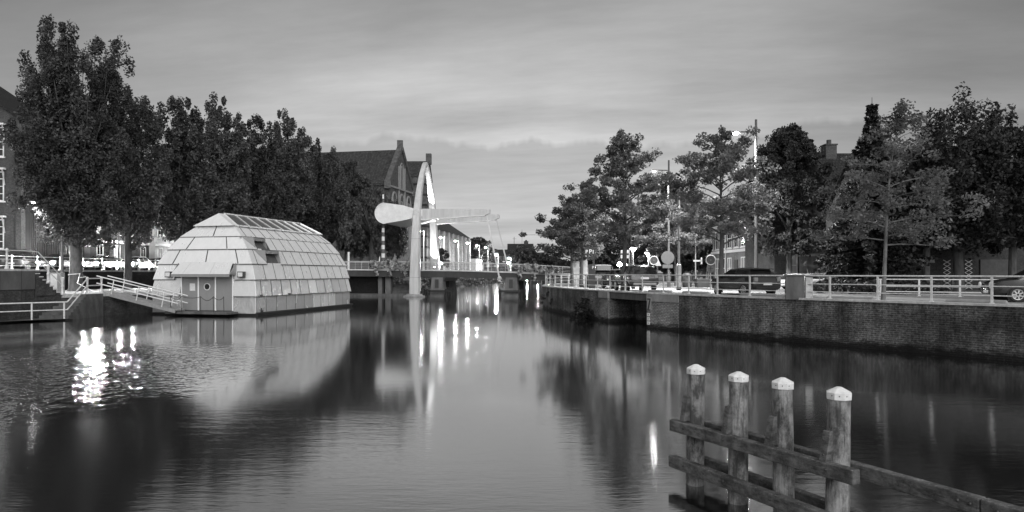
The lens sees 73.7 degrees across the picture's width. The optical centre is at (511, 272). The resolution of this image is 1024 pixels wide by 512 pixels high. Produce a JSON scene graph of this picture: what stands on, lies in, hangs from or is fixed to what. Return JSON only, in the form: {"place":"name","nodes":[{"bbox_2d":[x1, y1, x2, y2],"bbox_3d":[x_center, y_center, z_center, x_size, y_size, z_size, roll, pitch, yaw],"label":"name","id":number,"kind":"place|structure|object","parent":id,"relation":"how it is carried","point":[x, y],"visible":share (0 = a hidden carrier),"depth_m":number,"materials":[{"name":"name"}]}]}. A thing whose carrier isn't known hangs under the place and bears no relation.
{"place":"outdoors","nodes":[
{"label":"outdoors","id":0,"kind":"place"},
{"bbox_2d":[395,277,502,289],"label":"bank slope","id":1,"kind":"structure","parent":0,"point":[427,287],"depth_m":149.97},
{"bbox_2d":[334,185,407,268],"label":"willow tree","id":2,"kind":"object","parent":1,"relation":"on","point":[359,227],"visible":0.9,"depth_m":98.75,"materials":[{"name":"black plant"}]},
{"bbox_2d":[439,248,449,269],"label":"yew tree","id":3,"kind":"object","parent":1,"relation":"on","point":[444,253],"visible":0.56,"depth_m":139.74,"materials":[{"name":"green plant"}]},
{"bbox_2d":[393,269,504,289],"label":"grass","id":4,"kind":"structure","parent":1,"relation":"on","point":[468,282],"depth_m":157.39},
{"bbox_2d":[492,254,524,271],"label":"tree","id":5,"kind":"object","parent":1,"relation":"on","point":[514,259],"visible":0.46,"depth_m":225.92,"materials":[{"name":"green plant"}]},
{"bbox_2d":[505,244,536,272],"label":"tree","id":6,"kind":"object","parent":1,"relation":"on","point":[520,250],"visible":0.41,"depth_m":234.53,"materials":[{"name":"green plant"}]},
{"bbox_2d":[518,248,544,272],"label":"tree","id":7,"kind":"object","parent":1,"relation":"on","point":[539,261],"visible":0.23,"depth_m":238.23,"materials":[{"name":"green plant"}]},
{"bbox_2d":[537,256,569,273],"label":"tree","id":8,"kind":"object","parent":1,"relation":"on","point":[560,260],"visible":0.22,"depth_m":250.41,"materials":[{"name":"black plant"}]},
{"bbox_2d":[0,283,1023,511],"bbox_3d":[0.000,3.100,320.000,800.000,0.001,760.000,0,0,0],"label":"water","id":9,"kind":"structure","parent":0,"point":[482,398],"depth_m":15.26,"materials":[{"name":"liquid"}]},
{"bbox_2d":[0,269,34,322],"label":"quay block","id":10,"kind":"structure","parent":9,"relation":"in","point":[17,285],"depth_m":43.19,"materials":[{"name":"concrete"}]},
{"bbox_2d":[0,318,70,321],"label":"landing","id":11,"kind":"object","parent":10,"relation":"attached to","point":[34,319],"visible":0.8,"depth_m":43.72,"materials":[{"name":"concrete"}]},
{"bbox_2d":[0,301,66,319],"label":"landing railing","id":12,"kind":"object","parent":11,"relation":"on","point":[63,309],"visible":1,"depth_m":43.14,"materials":[{"name":"metal"}]},
{"bbox_2d":[39,294,102,319],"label":"water steps","id":13,"kind":"structure","parent":9,"relation":"in","point":[86,306],"depth_m":46.66,"materials":[{"name":"concrete"}]},
{"bbox_2d":[67,277,102,309],"bbox_3d":[-29.536,1.358,47.243,0.239,2.155,5.630,0,0,-10],"label":"step railing","id":14,"kind":"object","parent":13,"relation":"on","point":[87,285],"visible":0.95,"depth_m":47.52,"materials":[{"name":"metal"}]},
{"bbox_2d":[34,291,152,318],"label":"quay wall","id":15,"kind":"structure","parent":9,"relation":"in","point":[113,306],"depth_m":50.24,"materials":[{"name":"brick"}]},
{"bbox_2d":[43,287,151,295],"bbox_3d":[-31.786,1.500,70.407,11.826,0.001,52.607,0,0,8],"label":"quay ledge","id":16,"kind":"object","parent":15,"relation":"on","point":[97,290],"visible":0.17,"depth_m":57.87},
{"bbox_2d":[29,200,63,272],"bbox_3d":[-36.781,-2.050,54.051,0.400,7.100,3.274,0,0,8],"label":"street lamp","id":17,"kind":"object","parent":16,"relation":"on","point":[61,255],"visible":0.57,"depth_m":55.41,"materials":[{"name":"metal"}]},
{"bbox_2d":[34,273,60,299],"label":"quay steps","id":18,"kind":"structure","parent":16,"relation":"on","point":[45,289],"depth_m":45.17,"materials":[{"name":"brick"}]},
{"bbox_2d":[32,251,64,294],"bbox_3d":[-30.897,0.022,45.510,0.250,2.916,2.307,0,0,16],"label":"stair railing","id":19,"kind":"object","parent":18,"relation":"on","point":[49,281],"visible":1,"depth_m":45.49,"materials":[{"name":"metal"}]},
{"bbox_2d":[49,273,64,292],"bbox_3d":[-32.198,0.740,48.191,0.900,1.500,0.720,0,0,-14],"label":"utility cabinet","id":20,"kind":"object","parent":16,"relation":"on","point":[55,283],"visible":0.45,"depth_m":47.92,"materials":[{"name":"metal"}]},
{"bbox_2d":[0,14,135,290],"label":"elm tree","id":21,"kind":"object","parent":16,"relation":"on","point":[75,149],"visible":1,"depth_m":54.18,"materials":[{"name":"black plant"}]},
{"bbox_2d":[34,270,155,289],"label":"street wall","id":22,"kind":"structure","parent":16,"relation":"on","point":[145,277],"depth_m":65.00,"materials":[{"name":"brick"}]},
{"bbox_2d":[0,255,159,269],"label":"street railing","id":23,"kind":"object","parent":22,"relation":"on","point":[120,259],"visible":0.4,"depth_m":62.12,"materials":[{"name":"metal"}]},
{"bbox_2d":[108,85,173,288],"bbox_3d":[-35.118,-8.059,62.090,8.386,19.559,7.539,0,0,0],"label":"elm tree","id":24,"kind":"object","parent":16,"relation":"on","point":[139,204],"visible":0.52,"depth_m":61.78,"materials":[{"name":"black plant"}]},
{"bbox_2d":[141,95,218,242],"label":"elm tree","id":25,"kind":"object","parent":16,"relation":"on","point":[182,207],"visible":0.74,"depth_m":68.41,"materials":[{"name":"black plant"}]},
{"bbox_2d":[195,91,252,216],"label":"elm tree","id":26,"kind":"object","parent":16,"relation":"on","point":[229,181],"visible":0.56,"depth_m":76.08,"materials":[{"name":"grey plant"}]},
{"bbox_2d":[234,113,285,220],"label":"elm tree","id":27,"kind":"object","parent":16,"relation":"on","point":[265,199],"visible":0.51,"depth_m":84.02,"materials":[{"name":"grey plant"}]},
{"bbox_2d":[261,108,318,221],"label":"elm tree","id":28,"kind":"object","parent":16,"relation":"on","point":[293,197],"visible":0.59,"depth_m":92.06,"materials":[{"name":"grey plant"}]},
{"bbox_2d":[96,275,187,312],"bbox_3d":[-27.048,1.539,49.934,6.711,2.696,1.124,0,0,11],"label":"gangway","id":29,"kind":"object","parent":15,"relation":"on","point":[143,301],"visible":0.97,"depth_m":49.72,"materials":[{"name":"metal"}]},
{"bbox_2d":[150,213,352,315],"bbox_3d":[-20.950,-0.498,56.495,9.287,8.196,15.895,0,0,13],"label":"houseboat","id":30,"kind":"object","parent":9,"relation":"on","point":[225,264],"visible":0.96,"depth_m":50.95,"materials":[{"name":"metal"}]},
{"bbox_2d":[182,277,197,309],"bbox_3d":[-23.699,1.445,50.322,1.340,2.590,0.082,0,0,14],"label":"door panel","id":31,"kind":"structure","parent":30,"relation":"in","point":[189,285],"depth_m":50.30,"materials":[{"name":"wood"}]},
{"bbox_2d":[199,277,214,309],"bbox_3d":[-22.302,1.445,49.971,1.340,2.590,0.105,0,0,14],"label":"door panel","id":32,"kind":"structure","parent":30,"relation":"in","point":[206,284],"depth_m":49.95,"materials":[{"name":"wood"}]},
{"bbox_2d":[216,275,231,310],"bbox_3d":[-20.897,1.445,49.653,1.340,2.590,0.060,0,0,14],"label":"door panel","id":33,"kind":"structure","parent":30,"relation":"in","point":[223,284],"depth_m":49.63,"materials":[{"name":"wood"}]},
{"bbox_2d":[349,276,408,296],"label":"bridge abutment","id":34,"kind":"object","parent":9,"relation":"in","point":[369,286],"visible":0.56,"depth_m":92.04,"materials":[{"name":"concrete"}]},
{"bbox_2d":[542,283,1023,361],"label":"quay wall","id":35,"kind":"structure","parent":9,"relation":"in","point":[995,331],"depth_m":29.25,"materials":[{"name":"brick"}]},
{"bbox_2d":[569,297,593,317],"bbox_3d":[5.023,2.398,46.276,2.255,1.881,2.024,0,0,0],"label":"wall shrub","id":36,"kind":"object","parent":35,"relation":"attached to","point":[584,305],"visible":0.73,"depth_m":45.65,"materials":[{"name":"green plant"}]},
{"bbox_2d":[545,274,1023,303],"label":"quay railing","id":37,"kind":"object","parent":35,"relation":"on","point":[991,286],"visible":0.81,"depth_m":29.45,"materials":[{"name":"metal"}]},
{"bbox_2d":[784,274,812,299],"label":"utility cabinet","id":38,"kind":"structure","parent":35,"relation":"on","point":[794,286],"depth_m":30.34,"materials":[{"name":"metal"}]},
{"bbox_2d":[669,364,1023,511],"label":"mooring fender","id":39,"kind":"object","parent":9,"relation":"in","point":[836,466],"visible":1,"depth_m":8.49,"materials":[{"name":"grey wood"}]},
{"bbox_2d":[0,0,1023,272],"label":"sky","id":40,"kind":"structure","parent":0,"point":[513,103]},
{"bbox_2d":[573,256,578,285],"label":"bridge pillar","id":41,"kind":"structure","parent":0,"point":[575,267],"depth_m":63.75,"materials":[{"name":"concrete"}]},
{"bbox_2d":[588,264,594,287],"bbox_3d":[6.120,0.280,52.495,0.520,1.840,0.431,0,0,0],"label":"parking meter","id":42,"kind":"object","parent":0,"point":[591,278],"visible":1,"depth_m":52.29,"materials":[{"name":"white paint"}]},
{"bbox_2d":[549,276,1023,303],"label":"pavement","id":43,"kind":"structure","parent":0,"point":[674,290],"depth_m":39.58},
{"bbox_2d":[518,197,599,285],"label":"oak tree","id":44,"kind":"object","parent":43,"relation":"on","point":[548,249],"visible":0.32,"depth_m":61.75,"materials":[{"name":"grey plant"}]},
{"bbox_2d":[537,177,616,286],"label":"oak tree","id":45,"kind":"object","parent":43,"relation":"on","point":[585,218],"visible":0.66,"depth_m":56.56,"materials":[{"name":"grey plant"}]},
{"bbox_2d":[565,234,621,268],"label":"street tree","id":46,"kind":"object","parent":43,"relation":"on","point":[608,255],"visible":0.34,"depth_m":118.06,"materials":[{"name":"black plant"}]},
{"bbox_2d":[585,269,608,286],"bbox_3d":[7.342,0.479,57.516,2.110,1.542,4.272,0,0,-5],"label":"parked car","id":47,"kind":"object","parent":43,"relation":"on","point":[600,271],"visible":0.2,"depth_m":55.77,"materials":[{"name":"grey paint"}]},
{"bbox_2d":[601,269,634,288],"bbox_3d":[8.148,0.479,52.516,2.110,1.542,4.272,0,0,-8],"label":"parked car","id":48,"kind":"object","parent":43,"relation":"on","point":[606,277],"visible":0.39,"depth_m":51.83,"materials":[{"name":"paint"}]},
{"bbox_2d":[563,129,694,290],"bbox_3d":[7.809,-4.096,44.621,7.500,10.909,8.088,0,0,34],"label":"oak tree","id":49,"kind":"object","parent":43,"relation":"on","point":[619,157],"visible":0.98,"depth_m":44.24,"materials":[{"name":"grey plant"}]},
{"bbox_2d":[611,223,648,264],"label":"street tree","id":50,"kind":"object","parent":43,"relation":"on","point":[636,252],"visible":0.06,"depth_m":109.14,"materials":[{"name":"grey plant"}]},
{"bbox_2d":[614,264,658,290],"bbox_3d":[8.148,0.329,45.416,2.230,1.855,4.672,0,0,-6],"label":"parked car","id":51,"kind":"object","parent":43,"relation":"on","point":[633,280],"visible":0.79,"depth_m":43.37,"materials":[{"name":"paint"}]},
{"bbox_2d":[627,230,698,280],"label":"street tree","id":52,"kind":"object","parent":43,"relation":"on","point":[641,259],"visible":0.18,"depth_m":88.95,"materials":[{"name":"grey plant"}]},
{"bbox_2d":[649,173,689,280],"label":"chestnut tree","id":53,"kind":"object","parent":43,"relation":"on","point":[665,188],"visible":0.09,"depth_m":94.18,"materials":[{"name":"grey plant"}]},
{"bbox_2d":[644,226,705,281],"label":"street tree","id":54,"kind":"object","parent":43,"relation":"on","point":[666,269],"visible":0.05,"depth_m":87.58,"materials":[{"name":"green plant"}]},
{"bbox_2d":[627,195,725,285],"bbox_3d":[14.739,-2.923,61.902,8.674,8.564,8.056,0,0,0],"label":"maple tree","id":55,"kind":"object","parent":43,"relation":"on","point":[685,249],"visible":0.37,"depth_m":61.47,"materials":[{"name":"grey plant"}]},
{"bbox_2d":[676,189,680,289],"bbox_3d":[11.604,-2.400,47.500,0.333,7.200,0.350,0,0,0],"label":"street post","id":56,"kind":"object","parent":43,"relation":"on","point":[678,272],"visible":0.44,"depth_m":47.43,"materials":[{"name":"metal"}]},
{"bbox_2d":[673,217,716,277],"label":"street tree","id":57,"kind":"object","parent":43,"relation":"on","point":[686,264],"visible":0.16,"depth_m":82.66,"materials":[{"name":"black plant"}]},
{"bbox_2d":[684,205,744,281],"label":"terrace house","id":58,"kind":"structure","parent":43,"relation":"on","point":[734,253],"depth_m":75.44,"materials":[{"name":"brick"}]},
{"bbox_2d":[657,125,783,292],"bbox_3d":[12.621,-3.804,41.496,7.759,10.327,9.652,0,0,0],"label":"oak tree","id":59,"kind":"object","parent":43,"relation":"on","point":[726,161],"visible":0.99,"depth_m":41.04,"materials":[{"name":"grey plant"}]},
{"bbox_2d":[710,267,780,293],"bbox_3d":[12.746,0.479,37.615,2.110,1.542,4.272,0,0,-16],"label":"parked car","id":60,"kind":"object","parent":43,"relation":"on","point":[743,285],"visible":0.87,"depth_m":36.14,"materials":[{"name":"paint"}]},
{"bbox_2d":[735,122,839,273],"bbox_3d":[22.768,-5.535,57.216,8.121,13.869,8.049,0,0,0],"label":"lime tree","id":61,"kind":"object","parent":43,"relation":"on","point":[786,149],"visible":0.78,"depth_m":55.47,"materials":[{"name":"black plant"}]},
{"bbox_2d":[779,274,824,288],"bbox_3d":[20.555,0.652,50.014,2.110,1.172,4.272,0,0,-28],"label":"sports car","id":62,"kind":"object","parent":43,"relation":"on","point":[815,279],"visible":0.14,"depth_m":48.53,"materials":[{"name":"white paint"}]},
{"bbox_2d":[798,254,825,278],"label":"garage","id":63,"kind":"structure","parent":43,"relation":"on","point":[806,266],"depth_m":57.20,"materials":[{"name":"concrete"}]},
{"bbox_2d":[742,140,894,286],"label":"brick house","id":64,"kind":"structure","parent":43,"relation":"on","point":[776,265],"depth_m":60.47,"materials":[{"name":"brick"}]},
{"bbox_2d":[786,254,797,273],"bbox_3d":[24.100,-0.590,58.770,1.190,2.020,0.180,0,0,0],"label":"window","id":65,"kind":"structure","parent":64,"relation":"in","point":[795,258],"depth_m":58.79,"materials":[{"name":"glass"}]},
{"bbox_2d":[813,276,876,293],"bbox_3d":[19.638,0.917,39.842,4.141,1.499,3.774,0,0,41],"label":"border plant","id":66,"kind":"object","parent":43,"relation":"on","point":[846,288],"visible":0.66,"depth_m":39.56,"materials":[{"name":"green plant"}]},
{"bbox_2d":[813,219,883,285],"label":"yew tree","id":67,"kind":"object","parent":43,"relation":"on","point":[819,259],"visible":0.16,"depth_m":44.06,"materials":[{"name":"black plant"}]},
{"bbox_2d":[826,296,874,299],"bbox_3d":[14.851,1.130,30.000,0.210,0.210,2.100,0,0,-37],"label":"kerb log","id":68,"kind":"object","parent":43,"relation":"on","point":[852,297],"visible":0.64,"depth_m":29.86,"materials":[{"name":"wood"}]},
{"bbox_2d":[813,104,942,285],"bbox_3d":[22.667,-4.825,42.689,7.232,12.450,7.294,0,0,36],"label":"fir tree","id":69,"kind":"object","parent":43,"relation":"on","point":[872,253],"visible":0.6,"depth_m":42.27,"materials":[{"name":"black plant"}]},
{"bbox_2d":[872,263,921,284],"bbox_3d":[22.883,0.415,40.888,2.574,2.080,2.500,0,0,0],"label":"garden shrub","id":70,"kind":"object","parent":43,"relation":"on","point":[890,268],"visible":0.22,"depth_m":41.00,"materials":[{"name":"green plant"}]},
{"bbox_2d":[809,98,996,299],"bbox_3d":[16.334,-3.100,29.442,6.986,8.910,5.650,0,0,0],"label":"oak tree","id":71,"kind":"object","parent":43,"relation":"on","point":[869,179],"visible":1,"depth_m":29.12,"materials":[{"name":"grey plant"}]},
{"bbox_2d":[868,277,949,294],"bbox_3d":[22.296,0.979,38.473,4.132,1.444,4.132,0,0,0],"label":"border plant","id":72,"kind":"object","parent":43,"relation":"on","point":[935,289],"visible":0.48,"depth_m":37.31,"materials":[{"name":"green plant"}]},
{"bbox_2d":[821,159,1023,290],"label":"dark house","id":73,"kind":"structure","parent":43,"relation":"on","point":[984,263],"depth_m":46.00,"materials":[{"name":"brick"}]},
{"bbox_2d":[980,259,1007,282],"bbox_3d":[32.600,0.150,45.970,2.200,2.100,0.120,0,0,0],"label":"garage door","id":74,"kind":"structure","parent":73,"relation":"in","point":[988,267],"depth_m":45.91,"materials":[{"name":"metal"}]},
{"bbox_2d":[881,143,979,291],"bbox_3d":[26.338,-3.471,43.596,7.695,9.743,7.187,0,0,0],"label":"maple tree","id":75,"kind":"object","parent":43,"relation":"on","point":[910,171],"visible":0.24,"depth_m":42.01,"materials":[{"name":"black plant"}]},
{"bbox_2d":[888,81,1023,291],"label":"maple tree","id":76,"kind":"object","parent":43,"relation":"on","point":[969,141],"visible":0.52,"depth_m":40.85,"materials":[{"name":"black plant"}]},
{"bbox_2d":[946,299,1007,303],"bbox_3d":[17.940,1.130,26.400,0.210,0.210,2.100,0,0,-37],"label":"kerb log","id":77,"kind":"object","parent":43,"relation":"on","point":[978,301],"visible":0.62,"depth_m":26.33,"materials":[{"name":"wood"}]},
{"bbox_2d":[965,125,1023,275],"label":"maple tree","id":78,"kind":"object","parent":43,"relation":"on","point":[1012,240],"visible":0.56,"depth_m":39.68,"materials":[{"name":"black plant"}]},
{"bbox_2d":[978,270,1023,301],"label":"parked car","id":79,"kind":"object","parent":43,"relation":"on","point":[1012,291],"visible":0.79,"depth_m":27.92,"materials":[{"name":"paint"}]},
{"bbox_2d":[646,278,993,299],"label":"road","id":80,"kind":"structure","parent":0,"point":[899,295],"depth_m":35.98,"materials":[{"name":"asphalt"}]},
{"bbox_2d":[650,160,669,286],"bbox_3d":[12.372,-4.100,57.074,1.692,10.600,0.418,0,0,0],"label":"street lamp","id":81,"kind":"object","parent":80,"relation":"on","point":[668,277],"visible":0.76,"depth_m":56.93,"materials":[{"name":"metal"}]},
{"bbox_2d":[661,251,673,267],"bbox_3d":[12.944,-1.104,56.770,1.100,1.420,0.030,0,0,0],"label":"round sign back","id":82,"kind":"object","parent":81,"relation":"attached to","point":[667,258],"visible":1,"depth_m":56.76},
{"bbox_2d":[694,278,711,286],"bbox_3d":[15.649,0.835,56.000,1.207,0.730,0.878,0,0,0],"label":"planter box","id":83,"kind":"object","parent":80,"relation":"on","point":[702,284],"visible":0.69,"depth_m":55.59,"materials":[{"name":"metal"}]},
{"bbox_2d":[706,255,715,288],"bbox_3d":[14.238,-0.044,48.960,0.740,2.489,0.150,0,0,0],"label":"ring sign","id":84,"kind":"object","parent":80,"relation":"on","point":[710,261],"visible":1,"depth_m":48.93,"materials":[{"name":"metal"}]},
{"bbox_2d":[731,119,757,267],"bbox_3d":[16.698,-4.900,49.075,1.920,12.200,0.460,0,0,0],"label":"street lamp","id":85,"kind":"object","parent":80,"relation":"on","point":[755,237],"visible":0.6,"depth_m":48.94,"materials":[{"name":"metal"}]},
{"bbox_2d":[876,279,996,296],"bbox_3d":[23.677,0.757,32.907,10.889,0.886,0.388,0,0,36],"label":"crash barrier","id":86,"kind":"object","parent":80,"relation":"on","point":[919,291],"visible":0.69,"depth_m":34.75,"materials":[{"name":"metal"}]},
{"label":"upper street","id":87,"kind":"structure","parent":0,"visible":0},
{"bbox_2d":[2,254,46,269],"bbox_3d":[-42.901,-0.921,60.516,2.110,1.542,4.272,0,0,-2],"label":"parked car","id":88,"kind":"object","parent":87,"relation":"on","point":[27,264],"visible":0.5,"depth_m":58.93,"materials":[{"name":"grey paint"}]},
{"bbox_2d":[0,87,66,269],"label":"town house","id":89,"kind":"structure","parent":87,"relation":"on","point":[16,233],"depth_m":60.00,"materials":[{"name":"brick"}]},
{"bbox_2d":[0,216,5,249],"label":"window","id":90,"kind":"structure","parent":89,"relation":"in","point":[2,230],"depth_m":59.99,"materials":[{"name":"white paint"}]},
{"bbox_2d":[0,167,5,201],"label":"window","id":91,"kind":"structure","parent":89,"relation":"in","point":[2,182],"depth_m":59.98,"materials":[{"name":"white paint"}]},
{"bbox_2d":[36,254,69,269],"bbox_3d":[-40.298,-0.921,60.734,2.110,1.542,4.272,0,0,-6],"label":"waiting car","id":92,"kind":"object","parent":87,"relation":"on","point":[54,261],"visible":0.44,"depth_m":59.56,"materials":[{"name":"paint"}]},
{"bbox_2d":[67,225,106,269],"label":"town house","id":93,"kind":"structure","parent":87,"relation":"on","point":[89,251],"depth_m":71.45,"materials":[{"name":"brick"}]},
{"bbox_2d":[83,255,119,269],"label":"waiting car","id":94,"kind":"object","parent":87,"relation":"on","point":[110,262],"visible":0.86,"depth_m":65.05,"materials":[{"name":"grey paint"}]},
{"bbox_2d":[106,191,149,269],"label":"town house","id":95,"kind":"structure","parent":87,"relation":"on","point":[137,253],"depth_m":76.63,"materials":[{"name":"brick"}]},
{"bbox_2d":[118,257,150,269],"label":"waiting car","id":96,"kind":"object","parent":87,"relation":"on","point":[144,262],"visible":0.54,"depth_m":70.20,"materials":[{"name":"white paint"}]},
{"bbox_2d":[138,167,173,269],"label":"town house","id":97,"kind":"structure","parent":87,"relation":"on","point":[158,247],"depth_m":82.63,"materials":[{"name":"paint"}]},
{"bbox_2d":[294,135,338,239],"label":"elm tree","id":98,"kind":"object","parent":87,"relation":"on","point":[318,221],"visible":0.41,"depth_m":100.38,"materials":[{"name":"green plant"}]},
{"bbox_2d":[318,146,353,243],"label":"elm tree","id":99,"kind":"object","parent":87,"relation":"on","point":[340,200],"visible":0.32,"depth_m":108.18,"materials":[{"name":"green plant"}]},
{"bbox_2d":[272,140,414,268],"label":"church","id":100,"kind":"structure","parent":87,"relation":"on","point":[388,172],"depth_m":138.93,"materials":[{"name":"brick"}]},
{"bbox_2d":[406,196,411,249],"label":"lancet window","id":101,"kind":"structure","parent":100,"relation":"in","point":[408,201],"depth_m":144.93,"materials":[{"name":"glass"}]},
{"bbox_2d":[332,159,357,268],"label":"elm tree","id":102,"kind":"object","parent":87,"relation":"on","point":[347,166],"visible":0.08,"depth_m":116.56,"materials":[{"name":"black plant"}]},
{"bbox_2d":[344,173,377,268],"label":"ash tree","id":103,"kind":"object","parent":87,"relation":"on","point":[360,182],"visible":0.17,"depth_m":110.97,"materials":[{"name":"black plant"}]},
{"bbox_2d":[407,153,432,269],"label":"church wing","id":104,"kind":"structure","parent":87,"relation":"on","point":[414,167],"depth_m":150.00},
{"bbox_2d":[438,224,470,269],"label":"cloister building","id":105,"kind":"structure","parent":87,"relation":"on","point":[449,234],"depth_m":184.18,"materials":[{"name":"paint"}]},
{"bbox_2d":[344,162,579,296],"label":"drawbridge","id":106,"kind":"object","parent":87,"relation":"on","point":[416,216],"visible":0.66,"depth_m":88.81,"materials":[{"name":"metal"}]},
{"bbox_2d":[381,194,387,268],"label":"barrier boom","id":107,"kind":"object","parent":106,"relation":"on","point":[383,245],"visible":0.66,"depth_m":90.74,"materials":[{"name":"white paint"}]},
{"bbox_2d":[369,259,409,276],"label":"flower box","id":108,"kind":"object","parent":106,"relation":"attached to","point":[393,266],"visible":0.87,"depth_m":88.98,"materials":[{"name":"plant"}]},
{"bbox_2d":[510,262,560,280],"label":"flower box","id":109,"kind":"object","parent":106,"relation":"attached to","point":[539,269],"visible":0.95,"depth_m":86.35,"materials":[{"name":"plant"}]},
{"bbox_2d":[470,237,497,262],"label":"tree","id":110,"kind":"object","parent":87,"relation":"on","point":[481,241],"visible":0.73,"depth_m":220.22,"materials":[{"name":"grey plant"}]},
{"bbox_2d":[483,250,508,270],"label":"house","id":111,"kind":"structure","parent":87,"relation":"on","point":[500,254],"depth_m":232.00,"materials":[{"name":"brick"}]},
{"bbox_2d":[507,240,533,254],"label":"house","id":112,"kind":"structure","parent":87,"relation":"on","point":[513,246],"depth_m":250.23,"materials":[{"name":"brick"}]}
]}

